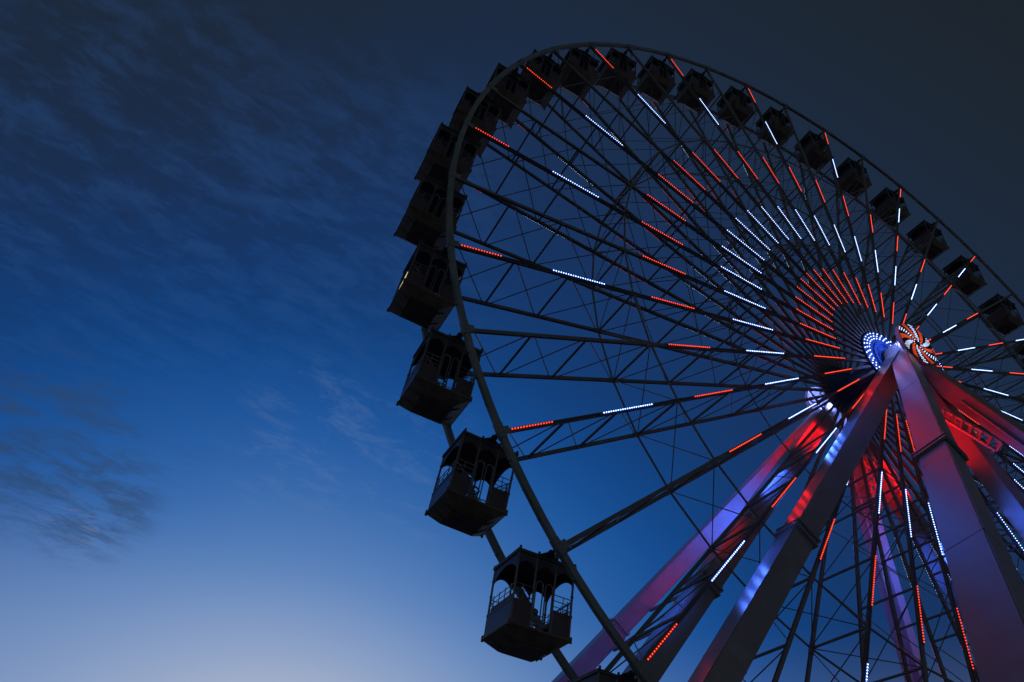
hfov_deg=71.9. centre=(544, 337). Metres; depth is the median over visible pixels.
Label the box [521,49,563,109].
gondola
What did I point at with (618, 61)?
gondola
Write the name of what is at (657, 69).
gondola
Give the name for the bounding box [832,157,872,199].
gondola
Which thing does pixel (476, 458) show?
gondola
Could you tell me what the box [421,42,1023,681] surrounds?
ferris wheel
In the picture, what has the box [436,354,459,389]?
door
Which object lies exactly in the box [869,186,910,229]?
gondola
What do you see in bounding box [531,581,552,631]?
door
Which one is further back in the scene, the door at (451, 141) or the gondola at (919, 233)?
the gondola at (919, 233)
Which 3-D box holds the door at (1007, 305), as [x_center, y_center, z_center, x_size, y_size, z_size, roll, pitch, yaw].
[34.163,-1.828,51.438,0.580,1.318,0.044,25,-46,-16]
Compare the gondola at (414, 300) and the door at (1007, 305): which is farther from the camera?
the door at (1007, 305)
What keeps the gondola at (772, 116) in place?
hanging from the ferris wheel
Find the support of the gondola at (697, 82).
hanging from the ferris wheel
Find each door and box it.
[423,265,444,294]
[427,194,445,218]
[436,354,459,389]
[444,141,462,158]
[469,460,493,502]
[473,104,486,120]
[504,77,516,93]
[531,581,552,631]
[540,63,550,76]
[659,67,666,78]
[1007,305,1017,318]
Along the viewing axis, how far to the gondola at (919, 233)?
53.17 m
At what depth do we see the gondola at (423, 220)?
26.48 m
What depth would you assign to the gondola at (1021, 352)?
51.48 m
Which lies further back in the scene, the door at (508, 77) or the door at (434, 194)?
the door at (508, 77)
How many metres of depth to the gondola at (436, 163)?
29.02 m
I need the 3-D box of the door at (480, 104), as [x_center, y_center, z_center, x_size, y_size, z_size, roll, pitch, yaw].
[-2.921,-10.154,31.818,0.580,1.318,0.044,25,-46,-16]
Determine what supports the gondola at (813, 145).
hanging from the ferris wheel
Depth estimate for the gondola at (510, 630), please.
19.11 m
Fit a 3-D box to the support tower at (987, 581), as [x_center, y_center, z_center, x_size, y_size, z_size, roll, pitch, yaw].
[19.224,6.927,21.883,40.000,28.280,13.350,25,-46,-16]
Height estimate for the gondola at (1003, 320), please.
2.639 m
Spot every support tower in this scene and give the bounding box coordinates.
[552,392,963,681]
[688,341,1023,681]
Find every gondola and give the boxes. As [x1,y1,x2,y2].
[387,241,466,329]
[393,173,467,249]
[396,326,482,427]
[414,122,480,191]
[424,428,518,537]
[448,86,502,157]
[481,545,576,661]
[486,62,530,128]
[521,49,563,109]
[559,47,599,101]
[567,665,637,681]
[595,47,636,100]
[636,55,675,104]
[677,68,714,116]
[716,85,754,131]
[755,106,793,149]
[794,130,833,173]
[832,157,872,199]
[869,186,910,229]
[906,219,949,262]
[942,255,987,296]
[977,293,1023,337]
[1012,341,1023,369]
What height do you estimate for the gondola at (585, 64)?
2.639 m
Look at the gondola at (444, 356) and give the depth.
22.18 m
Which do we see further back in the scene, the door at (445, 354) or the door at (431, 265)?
the door at (431, 265)
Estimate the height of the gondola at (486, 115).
2.639 m
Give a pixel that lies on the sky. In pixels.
(212, 470)
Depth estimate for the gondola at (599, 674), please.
18.84 m
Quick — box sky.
[0,0,1023,681]
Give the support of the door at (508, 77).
in the gondola at (512, 86)
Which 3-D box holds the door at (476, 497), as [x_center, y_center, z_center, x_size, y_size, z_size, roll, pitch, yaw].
[-1.800,4.170,20.389,0.580,1.318,0.044,26,-46,-15]
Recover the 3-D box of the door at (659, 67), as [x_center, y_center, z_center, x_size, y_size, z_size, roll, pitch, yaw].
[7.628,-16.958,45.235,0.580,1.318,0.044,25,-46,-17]
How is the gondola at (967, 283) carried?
hanging from the ferris wheel
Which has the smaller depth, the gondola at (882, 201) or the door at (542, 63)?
the door at (542, 63)
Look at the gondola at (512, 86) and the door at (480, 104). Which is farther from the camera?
the gondola at (512, 86)
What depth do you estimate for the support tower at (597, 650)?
31.89 m
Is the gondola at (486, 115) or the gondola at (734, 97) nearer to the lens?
the gondola at (486, 115)

